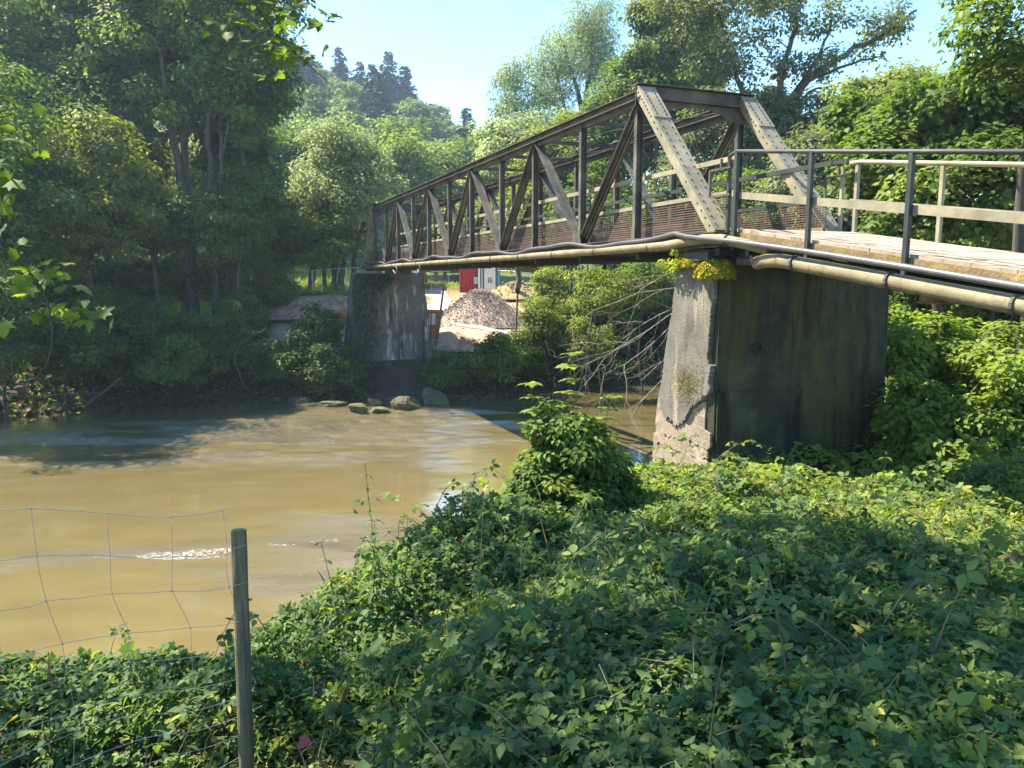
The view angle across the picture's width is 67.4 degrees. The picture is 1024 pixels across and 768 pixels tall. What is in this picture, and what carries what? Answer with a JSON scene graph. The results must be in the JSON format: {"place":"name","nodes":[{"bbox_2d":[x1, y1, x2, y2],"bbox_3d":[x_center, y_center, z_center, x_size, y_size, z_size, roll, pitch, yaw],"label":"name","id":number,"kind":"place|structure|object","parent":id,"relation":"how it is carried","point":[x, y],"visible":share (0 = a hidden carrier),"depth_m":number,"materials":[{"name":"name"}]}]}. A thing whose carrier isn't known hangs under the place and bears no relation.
{"place":"outdoors","nodes":[
{"label":"outdoors","id":0,"kind":"place"},
{"bbox_2d":[0,379,897,730],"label":"river","id":1,"kind":"structure","parent":0,"point":[284,481],"depth_m":18.77,"materials":[{"name":"liquid"}]},
{"bbox_2d":[554,264,648,396],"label":"young tree","id":2,"kind":"object","parent":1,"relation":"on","point":[604,296],"visible":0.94,"depth_m":32.42,"materials":[{"name":"green plant"}]},
{"bbox_2d":[610,262,675,395],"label":"young tree","id":3,"kind":"object","parent":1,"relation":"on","point":[646,269],"visible":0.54,"depth_m":32.67,"materials":[{"name":"green plant"}]},
{"bbox_2d":[0,91,1023,767],"bbox_3d":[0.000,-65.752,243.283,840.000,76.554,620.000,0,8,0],"label":"ground","id":4,"kind":"structure","parent":0,"point":[406,379],"depth_m":33.86,"materials":[{"name":"brown soil"}]},
{"bbox_2d":[0,107,47,278],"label":"broadleaf tree","id":5,"kind":"object","parent":4,"relation":"on","point":[14,162],"visible":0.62,"depth_m":26.11,"materials":[{"name":"green plant"}]},
{"bbox_2d":[0,291,63,420],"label":"riverside bush","id":6,"kind":"object","parent":4,"relation":"on","point":[17,349],"visible":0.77,"depth_m":26.84,"materials":[{"name":"green plant"}]},
{"bbox_2d":[0,259,72,317],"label":"riverside bush","id":7,"kind":"object","parent":4,"relation":"on","point":[49,288],"visible":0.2,"depth_m":32.31,"materials":[{"name":"green plant"}]},
{"bbox_2d":[0,57,83,315],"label":"broadleaf tree","id":8,"kind":"object","parent":4,"relation":"on","point":[29,93],"visible":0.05,"depth_m":34.33,"materials":[{"name":"green plant"}]},
{"bbox_2d":[0,0,99,315],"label":"broadleaf tree","id":9,"kind":"object","parent":4,"relation":"on","point":[5,15],"visible":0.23,"depth_m":36.88,"materials":[{"name":"green plant"}]},
{"bbox_2d":[0,45,107,296],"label":"broadleaf tree","id":10,"kind":"object","parent":4,"relation":"on","point":[42,193],"visible":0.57,"depth_m":28.61,"materials":[{"name":"green plant"}]},
{"bbox_2d":[0,293,126,413],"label":"riverside bush","id":11,"kind":"object","parent":4,"relation":"on","point":[90,354],"visible":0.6,"depth_m":28.64,"materials":[{"name":"green plant"}]},
{"bbox_2d":[18,249,118,324],"bbox_3d":[-21.228,-4.414,36.243,4.266,4.628,4.704,8,11,44],"label":"riverside bush","id":12,"kind":"object","parent":4,"relation":"on","point":[74,292],"visible":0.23,"depth_m":36.12,"materials":[{"name":"green plant"}]},
{"bbox_2d":[0,0,155,312],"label":"broadleaf tree","id":13,"kind":"object","parent":4,"relation":"on","point":[49,8],"visible":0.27,"depth_m":39.23,"materials":[{"name":"green plant"}]},
{"bbox_2d":[0,98,171,316],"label":"sycamore tree","id":14,"kind":"object","parent":4,"relation":"on","point":[78,166],"visible":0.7,"depth_m":31.25,"materials":[{"name":"green plant"}]},
{"bbox_2d":[22,46,175,317],"bbox_3d":[-20.128,-9.293,37.815,6.788,13.722,6.633,-3,9,-22],"label":"broadleaf tree","id":15,"kind":"object","parent":4,"relation":"on","point":[94,92],"visible":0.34,"depth_m":36.56,"materials":[{"name":"green plant"}]},
{"bbox_2d":[54,281,174,394],"bbox_3d":[-15.922,-1.565,31.132,4.402,5.223,3.647,0,8,0],"label":"riverside bush","id":16,"kind":"object","parent":4,"relation":"on","point":[130,326],"visible":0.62,"depth_m":30.59,"materials":[{"name":"green plant"}]},
{"bbox_2d":[82,250,178,308],"bbox_3d":[-19.084,-4.636,38.569,4.530,4.525,3.968,0,8,0],"label":"riverside bush","id":17,"kind":"object","parent":4,"relation":"on","point":[130,282],"visible":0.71,"depth_m":37.70,"materials":[{"name":"green plant"}]},
{"bbox_2d":[0,507,262,767],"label":"wire fence","id":18,"kind":"object","parent":4,"relation":"on","point":[240,595],"visible":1,"depth_m":4.20,"materials":[{"name":"grey wood"}]},
{"bbox_2d":[75,0,214,310],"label":"broadleaf tree","id":19,"kind":"object","parent":4,"relation":"on","point":[173,58],"visible":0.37,"depth_m":37.59,"materials":[{"name":"green plant"}]},
{"bbox_2d":[111,295,210,341],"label":"riverside bush","id":20,"kind":"object","parent":4,"relation":"on","point":[183,322],"visible":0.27,"depth_m":33.35,"materials":[{"name":"green plant"}]},
{"bbox_2d":[99,160,226,328],"bbox_3d":[-16.421,-6.043,35.239,5.372,8.286,5.412,5,10,34],"label":"broadleaf tree","id":21,"kind":"object","parent":4,"relation":"on","point":[170,241],"visible":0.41,"depth_m":34.62,"materials":[{"name":"green plant"}]},
{"bbox_2d":[99,328,230,401],"bbox_3d":[-14.166,-0.681,31.872,5.062,3.284,5.078,0,8,0],"label":"riverside bush","id":22,"kind":"object","parent":4,"relation":"on","point":[182,365],"visible":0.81,"depth_m":30.60,"materials":[{"name":"green plant"}]},
{"bbox_2d":[75,0,257,314],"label":"tall tree","id":23,"kind":"object","parent":4,"relation":"on","point":[166,22],"visible":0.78,"depth_m":36.17,"materials":[{"name":"green plant"}]},
{"bbox_2d":[0,0,342,423],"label":"maple tree","id":24,"kind":"object","parent":4,"relation":"on","point":[24,287],"visible":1,"depth_m":5.42,"materials":[{"name":"green plant"}]},
{"bbox_2d":[172,300,269,390],"bbox_3d":[-12.381,-1.431,33.131,4.162,4.411,4.013,0,8,0],"label":"riverside bush","id":25,"kind":"object","parent":4,"relation":"on","point":[222,335],"visible":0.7,"depth_m":32.33,"materials":[{"name":"green plant"}]},
{"bbox_2d":[153,133,293,288],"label":"broadleaf tree","id":26,"kind":"object","parent":4,"relation":"on","point":[196,180],"visible":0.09,"depth_m":52.76,"materials":[{"name":"green plant"}]},
{"bbox_2d":[206,291,271,342],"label":"riverside bush","id":27,"kind":"object","parent":4,"relation":"on","point":[251,311],"visible":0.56,"depth_m":35.40,"materials":[{"name":"green plant"}]},
{"bbox_2d":[190,159,288,339],"bbox_3d":[-12.576,-6.102,36.122,4.277,8.692,4.412,0,8,0],"label":"broadleaf tree","id":28,"kind":"object","parent":4,"relation":"on","point":[241,237],"visible":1,"depth_m":35.32,"materials":[{"name":"green plant"}]},
{"bbox_2d":[188,94,293,285],"bbox_3d":[-14.407,-9.197,41.202,5.782,12.406,5.667,0,8,0],"label":"broadleaf tree","id":29,"kind":"object","parent":4,"relation":"on","point":[264,150],"visible":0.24,"depth_m":39.79,"materials":[{"name":"green plant"}]},
{"bbox_2d":[167,0,315,315],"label":"tall tree","id":30,"kind":"object","parent":4,"relation":"on","point":[225,93],"visible":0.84,"depth_m":35.15,"materials":[{"name":"green plant"}]},
{"bbox_2d":[177,0,310,293],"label":"broadleaf tree","id":31,"kind":"object","parent":4,"relation":"on","point":[268,94],"visible":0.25,"depth_m":37.55,"materials":[{"name":"green plant"}]},
{"bbox_2d":[2,266,531,325],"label":"meadow grass","id":32,"kind":"structure","parent":4,"relation":"on","point":[317,288],"depth_m":47.38,"materials":[{"name":"green plant"}]},
{"bbox_2d":[248,246,302,306],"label":"riverside bush","id":33,"kind":"object","parent":4,"relation":"on","point":[266,285],"visible":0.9,"depth_m":39.91,"materials":[{"name":"green plant"}]},
{"bbox_2d":[251,336,329,395],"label":"riverside bush","id":34,"kind":"object","parent":4,"relation":"on","point":[285,367],"visible":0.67,"depth_m":32.95,"materials":[{"name":"green plant"}]},
{"bbox_2d":[255,124,329,224],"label":"broadleaf tree","id":35,"kind":"object","parent":4,"relation":"on","point":[288,151],"visible":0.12,"depth_m":56.63,"materials":[{"name":"green plant"}]},
{"bbox_2d":[241,183,350,272],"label":"shrub willow","id":36,"kind":"object","parent":4,"relation":"on","point":[294,233],"visible":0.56,"depth_m":42.16,"materials":[{"name":"green plant"}]},
{"bbox_2d":[287,84,335,127],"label":"broadleaf tree","id":37,"kind":"object","parent":4,"relation":"on","point":[319,103],"visible":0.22,"depth_m":126.98,"materials":[{"name":"green plant"}]},
{"bbox_2d":[284,301,348,350],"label":"riverside bush","id":38,"kind":"object","parent":4,"relation":"on","point":[319,324],"visible":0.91,"depth_m":33.44,"materials":[{"name":"green plant"}]},
{"bbox_2d":[296,341,372,398],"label":"riverside bush","id":39,"kind":"object","parent":4,"relation":"on","point":[345,375],"visible":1,"depth_m":32.65,"materials":[{"name":"green plant"}]},
{"bbox_2d":[307,202,362,291],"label":"alder tree","id":40,"kind":"object","parent":4,"relation":"on","point":[341,224],"visible":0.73,"depth_m":43.01,"materials":[{"name":"green plant"}]},
{"bbox_2d":[0,286,671,416],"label":"undergrowth","id":41,"kind":"object","parent":4,"relation":"on","point":[215,390],"visible":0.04,"depth_m":33.68,"materials":[{"name":"green plant"}]},
{"bbox_2d":[281,105,409,286],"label":"willow tree","id":42,"kind":"object","parent":4,"relation":"on","point":[357,164],"visible":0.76,"depth_m":44.35,"materials":[{"name":"green plant"}]},
{"bbox_2d":[363,71,397,136],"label":"spruce tree","id":43,"kind":"object","parent":4,"relation":"on","point":[376,106],"visible":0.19,"depth_m":140.32,"materials":[{"name":"green plant"}]},
{"bbox_2d":[344,273,431,382],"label":"bridge pier","id":44,"kind":"structure","parent":4,"relation":"on","point":[402,335],"depth_m":35.34,"materials":[{"name":"concrete"}]},
{"bbox_2d":[350,274,394,375],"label":"ivy plant","id":45,"kind":"object","parent":44,"relation":"attached to","point":[360,299],"visible":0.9,"depth_m":34.57,"materials":[{"name":"green plant"}]},
{"bbox_2d":[378,51,406,104],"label":"spruce tree","id":46,"kind":"object","parent":4,"relation":"on","point":[395,94],"visible":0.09,"depth_m":175.32,"materials":[{"name":"green plant"}]},
{"bbox_2d":[362,111,432,175],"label":"broadleaf tree","id":47,"kind":"object","parent":4,"relation":"on","point":[390,125],"visible":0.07,"depth_m":85.51,"materials":[{"name":"green plant"}]},
{"bbox_2d":[378,126,457,202],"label":"broadleaf tree","id":48,"kind":"object","parent":4,"relation":"on","point":[415,170],"visible":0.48,"depth_m":74.19,"materials":[{"name":"green plant"}]},
{"bbox_2d":[418,138,466,281],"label":"broadleaf tree","id":49,"kind":"object","parent":4,"relation":"on","point":[451,164],"visible":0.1,"depth_m":80.08,"materials":[{"name":"green plant"}]},
{"bbox_2d":[415,349,481,389],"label":"riverside bush","id":50,"kind":"object","parent":4,"relation":"on","point":[450,370],"visible":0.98,"depth_m":34.04,"materials":[{"name":"green plant"}]},
{"bbox_2d":[440,288,527,329],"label":"gravel heap","id":51,"kind":"object","parent":4,"relation":"on","point":[482,307],"visible":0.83,"depth_m":41.04,"materials":[{"name":"gravel"}]},
{"bbox_2d":[466,330,528,393],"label":"riverside bush","id":52,"kind":"object","parent":4,"relation":"on","point":[496,356],"visible":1,"depth_m":33.56,"materials":[{"name":"green plant"}]},
{"bbox_2d":[455,107,553,301],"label":"broadleaf tree","id":53,"kind":"object","parent":4,"relation":"on","point":[510,134],"visible":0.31,"depth_m":51.99,"materials":[{"name":"green plant"}]},
{"bbox_2d":[0,492,1022,767],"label":"grass tufts","id":54,"kind":"object","parent":4,"relation":"on","point":[322,762],"visible":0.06,"depth_m":4.90,"materials":[{"name":"green plant"}]},
{"bbox_2d":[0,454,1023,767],"bbox_3d":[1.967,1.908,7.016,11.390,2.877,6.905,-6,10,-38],"label":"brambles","id":55,"kind":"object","parent":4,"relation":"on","point":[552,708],"visible":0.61,"depth_m":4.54,"materials":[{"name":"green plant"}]},
{"bbox_2d":[0,461,1023,767],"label":"herbs","id":56,"kind":"object","parent":4,"relation":"on","point":[960,743],"visible":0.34,"depth_m":4.58,"materials":[{"name":"green plant"}]},
{"bbox_2d":[0,468,1023,767],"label":"seedlings","id":57,"kind":"object","parent":4,"relation":"on","point":[404,740],"visible":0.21,"depth_m":3.94,"materials":[{"name":"green plant"}]},
{"bbox_2d":[0,454,1023,767],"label":"dry stalks","id":58,"kind":"object","parent":4,"relation":"on","point":[522,660],"visible":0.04,"depth_m":3.88,"materials":[{"name":"brown plant"}]},
{"bbox_2d":[16,483,1022,767],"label":"fallen leaves","id":59,"kind":"object","parent":4,"relation":"on","point":[646,645],"visible":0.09,"depth_m":4.78,"materials":[{"name":"brown plant"}]},
{"bbox_2d":[480,173,575,278],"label":"broadleaf tree","id":60,"kind":"object","parent":4,"relation":"on","point":[522,210],"visible":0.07,"depth_m":45.94,"materials":[{"name":"green plant"}]},
{"bbox_2d":[511,339,555,381],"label":"riverside bush","id":61,"kind":"object","parent":4,"relation":"on","point":[539,364],"visible":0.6,"depth_m":35.50,"materials":[{"name":"green plant"}]},
{"bbox_2d":[503,295,570,355],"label":"riverside bush","id":62,"kind":"object","parent":4,"relation":"on","point":[542,313],"visible":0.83,"depth_m":36.17,"materials":[{"name":"green plant"}]},
{"bbox_2d":[527,266,576,321],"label":"young tree","id":63,"kind":"object","parent":4,"relation":"on","point":[544,284],"visible":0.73,"depth_m":38.40,"materials":[{"name":"green plant"}]},
{"bbox_2d":[479,0,629,284],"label":"willow tree","id":64,"kind":"object","parent":4,"relation":"on","point":[581,39],"visible":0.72,"depth_m":58.26,"materials":[{"name":"green plant"}]},
{"bbox_2d":[106,435,1023,767],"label":"bramble canes","id":65,"kind":"object","parent":4,"relation":"on","point":[672,583],"visible":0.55,"depth_m":4.82,"materials":[{"name":"green plant"}]},
{"bbox_2d":[97,432,1023,767],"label":"cane leaves","id":66,"kind":"object","parent":65,"relation":"attached to","point":[1001,542],"visible":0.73,"depth_m":4.81,"materials":[{"name":"green plant"}]},
{"bbox_2d":[505,104,628,283],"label":"broadleaf tree","id":67,"kind":"object","parent":4,"relation":"on","point":[552,150],"visible":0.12,"depth_m":47.08,"materials":[{"name":"green plant"}]},
{"bbox_2d":[494,397,646,539],"bbox_3d":[0.591,1.094,8.280,1.656,1.839,1.448,-4,9,-29],"label":"sapling bush","id":68,"kind":"object","parent":4,"relation":"on","point":[577,449],"visible":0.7,"depth_m":8.06,"materials":[{"name":"green plant"}]},
{"bbox_2d":[556,312,619,387],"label":"young tree","id":69,"kind":"object","parent":4,"relation":"on","point":[580,344],"visible":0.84,"depth_m":35.76,"materials":[{"name":"green plant"}]},
{"bbox_2d":[549,344,629,383],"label":"riverside bush","id":70,"kind":"object","parent":4,"relation":"on","point":[593,366],"visible":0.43,"depth_m":37.19,"materials":[{"name":"green plant"}]},
{"bbox_2d":[557,265,645,345],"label":"broadleaf tree","id":71,"kind":"object","parent":4,"relation":"on","point":[624,316],"visible":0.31,"depth_m":39.20,"materials":[{"name":"green plant"}]},
{"bbox_2d":[543,153,668,270],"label":"broadleaf tree","id":72,"kind":"object","parent":4,"relation":"on","point":[625,189],"visible":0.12,"depth_m":41.87,"materials":[{"name":"green plant"}]},
{"bbox_2d":[546,272,673,432],"bbox_3d":[4.635,-0.680,28.095,6.838,7.981,6.179,0,8,0],"label":"dead tree","id":73,"kind":"object","parent":4,"relation":"on","point":[615,341],"visible":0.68,"depth_m":28.68,"materials":[{"name":"wood"}]},
{"bbox_2d":[556,57,667,268],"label":"broadleaf tree","id":74,"kind":"object","parent":4,"relation":"on","point":[593,100],"visible":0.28,"depth_m":44.01,"materials":[{"name":"green plant"}]},
{"bbox_2d":[609,297,672,350],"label":"broadleaf tree","id":75,"kind":"object","parent":4,"relation":"on","point":[655,311],"visible":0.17,"depth_m":40.88,"materials":[{"name":"green plant"}]},
{"bbox_2d":[591,182,696,354],"bbox_3d":[8.325,-5.904,40.467,6.850,9.362,6.668,6,10,38],"label":"broadleaf tree","id":76,"kind":"object","parent":4,"relation":"on","point":[666,299],"visible":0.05,"depth_m":39.54,"materials":[{"name":"green plant"}]},
{"bbox_2d":[587,40,702,183],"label":"broadleaf tree","id":77,"kind":"object","parent":4,"relation":"on","point":[633,68],"visible":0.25,"depth_m":42.92,"materials":[{"name":"green plant"}]},
{"bbox_2d":[615,0,719,316],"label":"broadleaf tree","id":78,"kind":"object","parent":4,"relation":"on","point":[646,29],"visible":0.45,"depth_m":41.68,"materials":[{"name":"green plant"}]},
{"bbox_2d":[625,10,746,90],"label":"broadleaf tree","id":79,"kind":"object","parent":4,"relation":"on","point":[698,83],"visible":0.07,"depth_m":44.38,"materials":[{"name":"green plant"}]},
{"bbox_2d":[643,82,773,218],"bbox_3d":[10.062,-7.408,39.177,7.077,15.247,5.330,0,8,0],"label":"broadleaf tree","id":80,"kind":"object","parent":4,"relation":"on","point":[703,142],"visible":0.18,"depth_m":37.70,"materials":[{"name":"green plant"}]},
{"bbox_2d":[685,166,797,229],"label":"broadleaf tree","id":81,"kind":"object","parent":4,"relation":"on","point":[747,186],"visible":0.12,"depth_m":32.04,"materials":[{"name":"green plant"}]},
{"bbox_2d":[651,252,888,480],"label":"bridge pier","id":82,"kind":"structure","parent":4,"relation":"on","point":[786,358],"depth_m":11.50,"materials":[{"name":"concrete"}]},
{"bbox_2d":[363,82,837,270],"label":"truss bridge","id":83,"kind":"structure","parent":82,"relation":"on","point":[654,104],"depth_m":14.82,"materials":[{"name":"paint"}]},
{"bbox_2d":[361,234,1023,317],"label":"water pipe","id":84,"kind":"object","parent":83,"relation":"attached to","point":[1012,305],"visible":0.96,"depth_m":8.55,"materials":[{"name":"metal"}]},
{"bbox_2d":[361,231,1023,291],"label":"cable duct","id":85,"kind":"object","parent":84,"relation":"attached to","point":[1001,283],"visible":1,"depth_m":8.95,"materials":[{"name":"grey plastic"}]},
{"bbox_2d":[692,258,736,280],"bbox_3d":[2.882,-1.629,10.898,0.633,0.329,0.561,0,8,0],"label":"moss cushion","id":86,"kind":"object","parent":82,"relation":"on","point":[723,268],"visible":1,"depth_m":10.72,"materials":[{"name":"yellow plant"}]},
{"bbox_2d":[708,149,1023,304],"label":"approach ramp","id":87,"kind":"structure","parent":82,"relation":"on","point":[984,262],"depth_m":8.81,"materials":[{"name":"brown wood"}]},
{"bbox_2d":[624,0,917,204],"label":"oak tree","id":88,"kind":"object","parent":4,"relation":"on","point":[703,13],"visible":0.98,"depth_m":34.77,"materials":[{"name":"green plant"}]},
{"bbox_2d":[708,80,841,173],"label":"broadleaf tree","id":89,"kind":"object","parent":4,"relation":"on","point":[796,114],"visible":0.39,"depth_m":35.36,"materials":[{"name":"green plant"}]},
{"bbox_2d":[567,346,1023,531],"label":"brambles","id":90,"kind":"object","parent":4,"relation":"on","point":[843,460],"visible":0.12,"depth_m":10.13,"materials":[{"name":"green plant"}]},
{"bbox_2d":[748,120,850,222],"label":"broadleaf tree","id":91,"kind":"object","parent":4,"relation":"on","point":[777,185],"visible":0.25,"depth_m":28.65,"materials":[{"name":"green plant"}]},
{"bbox_2d":[787,181,873,231],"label":"broadleaf tree","id":92,"kind":"object","parent":4,"relation":"on","point":[846,221],"visible":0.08,"depth_m":24.50,"materials":[{"name":"green plant"}]},
{"bbox_2d":[809,56,963,393],"bbox_3d":[14.663,-4.792,29.607,6.657,14.998,5.619,0,8,0],"label":"broadleaf tree","id":93,"kind":"object","parent":4,"relation":"on","point":[875,86],"visible":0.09,"depth_m":28.22,"materials":[{"name":"green plant"}]},
{"bbox_2d":[863,368,968,470],"bbox_3d":[6.207,0.699,11.728,1.671,1.904,1.366,0,8,0],"label":"weed bush","id":94,"kind":"object","parent":4,"relation":"on","point":[924,403],"visible":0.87,"depth_m":11.41,"materials":[{"name":"green plant"}]},
{"bbox_2d":[814,50,1023,395],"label":"maple tree","id":95,"kind":"object","parent":4,"relation":"on","point":[924,116],"visible":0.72,"depth_m":17.09,"materials":[{"name":"green plant"}]},
{"bbox_2d":[885,303,988,384],"bbox_3d":[6.849,0.023,12.855,2.244,2.699,1.781,0,8,0],"label":"weed bush","id":96,"kind":"object","parent":4,"relation":"on","point":[910,349],"visible":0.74,"depth_m":12.42,"materials":[{"name":"green plant"}]},
{"bbox_2d":[888,291,1020,380],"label":"broadleaf tree","id":97,"kind":"object","parent":4,"relation":"on","point":[906,301],"visible":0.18,"depth_m":22.91,"materials":[{"name":"green plant"}]},
{"bbox_2d":[896,392,1023,470],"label":"weed bush","id":98,"kind":"object","parent":4,"relation":"on","point":[933,444],"visible":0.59,"depth_m":10.98,"materials":[{"name":"green plant"}]},
{"bbox_2d":[931,199,1011,364],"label":"broadleaf tree","id":99,"kind":"object","parent":4,"relation":"on","point":[959,312],"visible":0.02,"depth_m":21.54,"materials":[{"name":"green plant"}]},
{"bbox_2d":[921,0,1023,337],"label":"broadleaf tree","id":100,"kind":"object","parent":4,"relation":"on","point":[995,61],"visible":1,"depth_m":12.85,"materials":[{"name":"green plant"}]},
{"bbox_2d":[928,320,1023,456],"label":"weed bush","id":101,"kind":"object","parent":4,"relation":"on","point":[974,360],"visible":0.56,"depth_m":11.99,"materials":[{"name":"green plant"}]},
{"bbox_2d":[955,347,1023,463],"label":"weed bush","id":102,"kind":"object","parent":4,"relation":"on","point":[1004,406],"visible":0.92,"depth_m":10.84,"materials":[{"name":"green plant"}]},
{"bbox_2d":[90,0,1023,229],"label":"sky","id":103,"kind":"structure","parent":0,"point":[446,45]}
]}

